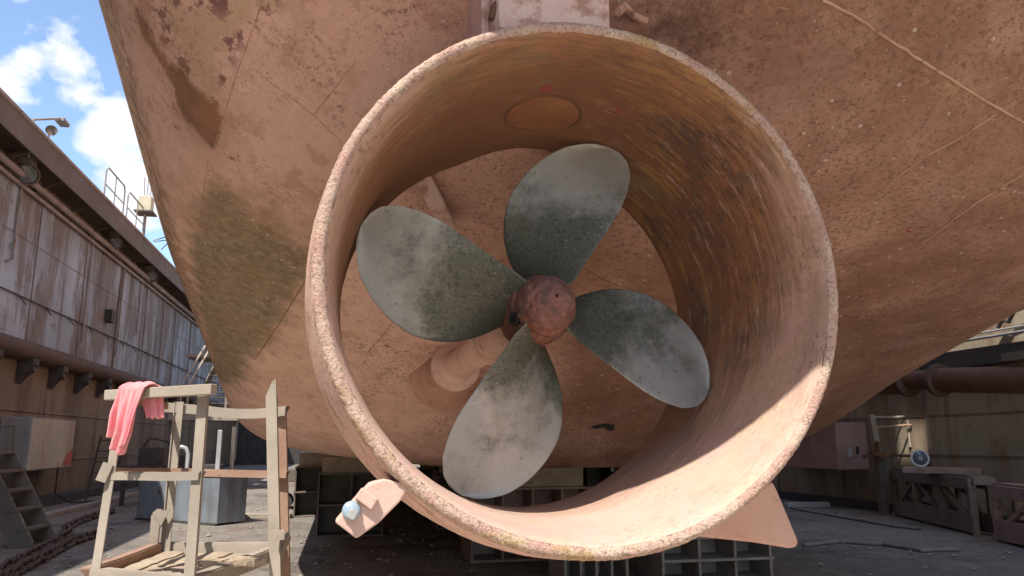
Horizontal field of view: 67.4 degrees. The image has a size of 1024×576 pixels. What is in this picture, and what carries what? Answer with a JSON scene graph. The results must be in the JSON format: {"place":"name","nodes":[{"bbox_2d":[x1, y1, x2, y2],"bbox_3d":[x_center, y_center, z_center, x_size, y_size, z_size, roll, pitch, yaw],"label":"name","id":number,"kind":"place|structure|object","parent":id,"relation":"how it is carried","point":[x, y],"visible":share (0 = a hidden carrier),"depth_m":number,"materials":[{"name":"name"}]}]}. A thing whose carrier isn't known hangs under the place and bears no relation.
{"place":"outdoors","nodes":[
{"label":"outdoors","id":0,"kind":"place"},
{"bbox_2d":[0,0,174,266],"label":"sky","id":1,"kind":"structure","parent":0,"point":[57,59],"materials":[{"name":"blue"}]},
{"bbox_2d":[0,87,237,512],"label":"dock wall","id":2,"kind":"structure","parent":0,"point":[89,314],"depth_m":22.07,"materials":[{"name":"metal"}]},
{"bbox_2d":[14,154,40,185],"bbox_3d":[-11.275,-2.819,17.912,0.519,0.889,0.452,7,-14,-33],"label":"floodlight","id":3,"kind":"object","parent":2,"relation":"attached to","point":[28,167],"visible":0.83,"depth_m":17.81,"materials":[{"name":"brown metal"}]},
{"bbox_2d":[0,417,94,503],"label":"cabinet","id":4,"kind":"object","parent":2,"relation":"attached to","point":[44,443],"depth_m":18.34,"materials":[{"name":"metal"}]},
{"bbox_2d":[26,418,75,469],"bbox_3d":[-11.393,3.868,19.057,0.020,1.170,2.920,2,-12,-12],"label":"cabinet door","id":5,"kind":"structure","parent":4,"relation":"in","point":[50,442],"depth_m":18.81,"materials":[{"name":"paint"}]},
{"bbox_2d":[27,117,69,157],"bbox_3d":[-11.052,-3.579,18.288,0.220,1.670,1.885,2,-12,-12],"label":"walkway lamp","id":6,"kind":"object","parent":2,"relation":"attached to","point":[62,122],"visible":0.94,"depth_m":18.95,"materials":[{"name":"grey metal"}]},
{"bbox_2d":[45,125,57,137],"bbox_3d":[-11.020,-3.550,18.327,0.257,0.630,0.220,8,-14,-33],"label":"siren","id":7,"kind":"object","parent":2,"relation":"on","point":[51,130],"visible":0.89,"depth_m":18.29,"materials":[{"name":"metal"}]},
{"bbox_2d":[103,167,125,212],"bbox_3d":[-12.106,-2.861,23.408,0.047,1.152,2.002,2,-12,-12],"label":"railing","id":8,"kind":"object","parent":2,"relation":"on","point":[114,192],"visible":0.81,"depth_m":23.42,"materials":[{"name":"grey metal"}]},
{"bbox_2d":[108,231,122,249],"bbox_3d":[-12.760,-1.607,24.733,0.438,0.808,0.434,7,-13,-31],"label":"floodlight","id":9,"kind":"object","parent":2,"relation":"attached to","point":[115,241],"visible":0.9,"depth_m":24.61,"materials":[{"name":"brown metal"}]},
{"bbox_2d":[125,192,146,235],"bbox_3d":[-12.638,-2.373,25.844,0.047,1.152,2.359,2,-12,-12],"label":"railing","id":10,"kind":"object","parent":2,"relation":"on","point":[127,208],"visible":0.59,"depth_m":25.57,"materials":[{"name":"grey metal"}]},
{"bbox_2d":[134,177,156,234],"bbox_3d":[-12.731,-2.815,26.719,0.600,2.601,0.700,2,-12,-12],"label":"antenna mast","id":11,"kind":"object","parent":2,"relation":"on","point":[147,204],"visible":0.77,"depth_m":26.61,"materials":[{"name":"beige paint"}]},
{"bbox_2d":[146,265,157,282],"bbox_3d":[-13.763,-0.612,29.300,0.480,0.849,0.431,8,-14,-35],"label":"floodlight","id":12,"kind":"object","parent":2,"relation":"attached to","point":[151,273],"visible":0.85,"depth_m":29.20,"materials":[{"name":"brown metal"}]},
{"bbox_2d":[153,237,166,249],"bbox_3d":[-12.556,-1.586,27.487,0.432,0.515,3.686,7,-13,-30],"label":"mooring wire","id":13,"kind":"object","parent":2,"relation":"attached to","point":[159,241],"visible":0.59,"depth_m":27.51,"materials":[{"name":"grey metal"}]},
{"bbox_2d":[0,498,1013,575],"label":"gravel","id":14,"kind":"structure","parent":0,"point":[470,570],"depth_m":11.59,"materials":[{"name":"stone"}]},
{"bbox_2d":[0,464,1023,575],"bbox_3d":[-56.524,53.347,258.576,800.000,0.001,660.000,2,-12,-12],"label":"dock floor","id":15,"kind":"structure","parent":0,"point":[833,559],"depth_m":11.83,"materials":[{"name":"grey concrete"}]},
{"bbox_2d":[0,425,16,497],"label":"handrail frame","id":16,"kind":"object","parent":15,"relation":"on","point":[14,437],"visible":0.28,"depth_m":13.14,"materials":[{"name":"grey metal"}]},
{"bbox_2d":[0,451,55,548],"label":"steel stairs","id":17,"kind":"structure","parent":15,"relation":"on","point":[14,530],"depth_m":12.46,"materials":[{"name":"metal"}]},
{"bbox_2d":[0,508,114,575],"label":"anchor chain","id":18,"kind":"object","parent":15,"relation":"on","point":[17,564],"visible":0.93,"depth_m":11.11,"materials":[{"name":"brown metal"}]},
{"bbox_2d":[21,491,137,523],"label":"floor beam","id":19,"kind":"structure","parent":15,"relation":"on","point":[63,511],"depth_m":18.36,"materials":[{"name":"brown wood"}]},
{"bbox_2d":[84,436,121,500],"bbox_3d":[-11.180,4.965,21.126,0.904,1.763,0.297,7,-13,-31],"label":"ladder","id":20,"kind":"object","parent":15,"relation":"on","point":[93,467],"visible":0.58,"depth_m":21.02,"materials":[{"name":"metal"}]},
{"bbox_2d":[119,437,223,505],"bbox_3d":[-8.971,4.817,20.335,2.400,1.728,1.000,2,-12,-12],"label":"pump unit","id":21,"kind":"object","parent":15,"relation":"on","point":[150,457],"visible":0.59,"depth_m":19.92,"materials":[{"name":"metal"}]},
{"bbox_2d":[180,445,189,467],"bbox_3d":[-7.228,4.184,16.670,0.373,1.533,0.090,2,-12,-12],"label":"vent pipe","id":22,"kind":"object","parent":21,"relation":"attached to","point":[187,452],"visible":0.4,"depth_m":16.77,"materials":[{"name":"white metal"}]},
{"bbox_2d":[80,378,290,575],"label":"work stand","id":23,"kind":"object","parent":15,"relation":"on","point":[166,556],"visible":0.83,"depth_m":4.35,"materials":[{"name":"paint"}]},
{"bbox_2d":[105,381,164,454],"bbox_3d":[-1.831,0.633,3.743,0.258,0.356,0.136,-3,-12,13],"label":"towel","id":24,"kind":"object","parent":23,"relation":"hanging from","point":[121,419],"visible":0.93,"depth_m":3.72,"materials":[{"name":"pink fabric"}]},
{"bbox_2d":[201,554,266,567],"bbox_3d":[-1.421,1.406,3.943,0.316,0.056,0.136,2,-12,-12],"label":"timber scrap","id":25,"kind":"object","parent":23,"relation":"on","point":[246,561],"visible":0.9,"depth_m":3.91,"materials":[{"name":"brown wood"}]},
{"bbox_2d":[134,476,247,525],"bbox_3d":[-6.630,4.325,15.800,2.525,0.995,0.807,-6,-13,29],"label":"steel tank","id":26,"kind":"object","parent":15,"relation":"on","point":[223,499],"visible":0.6,"depth_m":15.34,"materials":[{"name":"grey metal"}]},
{"bbox_2d":[165,345,238,469],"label":"access stairs","id":27,"kind":"structure","parent":15,"relation":"on","point":[199,357],"depth_m":25.80,"materials":[{"name":"metal"}]},
{"bbox_2d":[215,430,222,468],"bbox_3d":[-6.205,3.926,16.163,0.090,1.841,0.100,2,-12,-12],"label":"marker post","id":28,"kind":"object","parent":15,"relation":"on","point":[218,449],"visible":0.45,"depth_m":16.22,"materials":[{"name":"white metal"}]},
{"bbox_2d":[245,513,291,518],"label":"floor beam","id":29,"kind":"structure","parent":15,"relation":"on","point":[256,515],"depth_m":16.26,"materials":[{"name":"paint"}]},
{"bbox_2d":[236,422,313,464],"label":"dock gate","id":30,"kind":"structure","parent":15,"relation":"on","point":[251,448],"depth_m":54.26,"materials":[{"name":"metal"}]},
{"bbox_2d":[288,468,294,506],"bbox_3d":[-5.005,4.924,18.885,1.429,0.949,1.000,2,-12,-12],"label":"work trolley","id":31,"kind":"object","parent":15,"relation":"on","point":[291,477],"visible":0.16,"depth_m":18.57,"materials":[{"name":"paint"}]},
{"bbox_2d":[292,453,333,517],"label":"keel block","id":32,"kind":"structure","parent":15,"relation":"on","point":[309,467],"depth_m":17.09,"materials":[{"name":"grey metal"}]},
{"bbox_2d":[314,456,383,537],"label":"keel block","id":33,"kind":"structure","parent":15,"relation":"on","point":[342,481],"depth_m":13.67,"materials":[{"name":"grey metal"}]},
{"bbox_2d":[416,465,438,479],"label":"keel block","id":34,"kind":"structure","parent":15,"relation":"on","point":[427,470],"depth_m":18.38,"materials":[{"name":"brown wood"}]},
{"bbox_2d":[431,466,458,529],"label":"keel block","id":35,"kind":"structure","parent":15,"relation":"on","point":[439,479],"depth_m":14.88,"materials":[{"name":"brown wood"}]},
{"bbox_2d":[460,468,592,562],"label":"keel block","id":36,"kind":"structure","parent":15,"relation":"on","point":[545,485],"depth_m":10.89,"materials":[{"name":"grey wood"}]},
{"bbox_2d":[547,558,628,575],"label":"keel block","id":37,"kind":"structure","parent":15,"relation":"on","point":[588,568],"depth_m":9.10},
{"bbox_2d":[583,467,611,486],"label":"keel block","id":38,"kind":"structure","parent":15,"relation":"on","point":[593,477],"depth_m":17.86,"materials":[{"name":"brown metal"}]},
{"bbox_2d":[609,467,620,474],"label":"keel block","id":39,"kind":"structure","parent":15,"relation":"on","point":[615,469],"depth_m":13.81,"materials":[{"name":"brown metal"}]},
{"bbox_2d":[98,0,1023,560],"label":"ship","id":40,"kind":"object","parent":39,"relation":"on","point":[694,268],"visible":1,"depth_m":3.76,"materials":[{"name":"paint"}]},
{"bbox_2d":[636,537,773,575],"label":"keel block","id":41,"kind":"object","parent":15,"relation":"on","point":[702,556],"depth_m":9.22,"materials":[{"name":"grey metal"}]},
{"bbox_2d":[784,502,829,507],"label":"floor beam","id":42,"kind":"structure","parent":15,"relation":"on","point":[806,504],"depth_m":19.04,"materials":[{"name":"grey metal"}]},
{"bbox_2d":[789,506,921,529],"bbox_3d":[7.048,4.875,16.369,0.263,0.060,4.695,2,-11,-9],"label":"hose","id":43,"kind":"object","parent":15,"relation":"on","point":[864,520],"visible":0.99,"depth_m":15.65,"materials":[{"name":"grey rubber"}]},
{"bbox_2d":[802,540,960,551],"bbox_3d":[5.641,3.962,11.804,2.224,0.056,0.738,-4,-12,20],"label":"rope","id":44,"kind":"object","parent":15,"relation":"on","point":[884,544],"visible":1,"depth_m":11.88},
{"bbox_2d":[862,414,911,514],"bbox_3d":[8.688,3.931,17.217,1.845,2.243,0.437,2,-11,-9],"label":"stand","id":45,"kind":"object","parent":15,"relation":"on","point":[877,454],"depth_m":17.18,"materials":[{"name":"paint"}]},
{"bbox_2d":[889,469,994,536],"bbox_3d":[8.392,4.143,15.137,0.460,1.013,3.865,-1,-11,6],"label":"steel trestle","id":46,"kind":"object","parent":15,"relation":"on","point":[975,519],"visible":0.81,"depth_m":14.50,"materials":[{"name":"brown metal"}]},
{"bbox_2d":[902,466,983,474],"bbox_3d":[8.210,3.481,14.653,1.300,0.120,0.500,-9,-15,39],"label":"timber baulk","id":47,"kind":"object","parent":46,"relation":"on","point":[942,470],"visible":1,"depth_m":14.48,"materials":[{"name":"wood"}]},
{"bbox_2d":[910,449,929,466],"bbox_3d":[8.784,3.804,16.549,0.370,0.644,0.324,-3,-12,15],"label":"flood lamp","id":48,"kind":"object","parent":47,"relation":"on","point":[919,457],"visible":0.94,"depth_m":16.45,"materials":[{"name":"grey metal"}]},
{"bbox_2d":[987,483,1023,545],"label":"steel trestle","id":49,"kind":"object","parent":15,"relation":"on","point":[1010,529],"visible":1,"depth_m":12.23,"materials":[{"name":"brown metal"}]},
{"bbox_2d":[612,309,1023,519],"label":"dock wall","id":50,"kind":"structure","parent":0,"point":[985,431],"depth_m":16.23,"materials":[{"name":"metal"}]},
{"bbox_2d":[784,422,868,469],"bbox_3d":[7.969,4.115,20.039,0.850,1.130,2.930,2,-12,-12],"label":"wall box","id":51,"kind":"object","parent":50,"relation":"attached to","point":[838,446],"visible":0.7,"depth_m":18.76,"materials":[{"name":"metal"}]},
{"bbox_2d":[877,350,1023,396],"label":"support tube","id":52,"kind":"object","parent":50,"relation":"attached to","point":[940,380],"visible":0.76,"depth_m":14.03,"materials":[{"name":"brown metal"}]}
]}

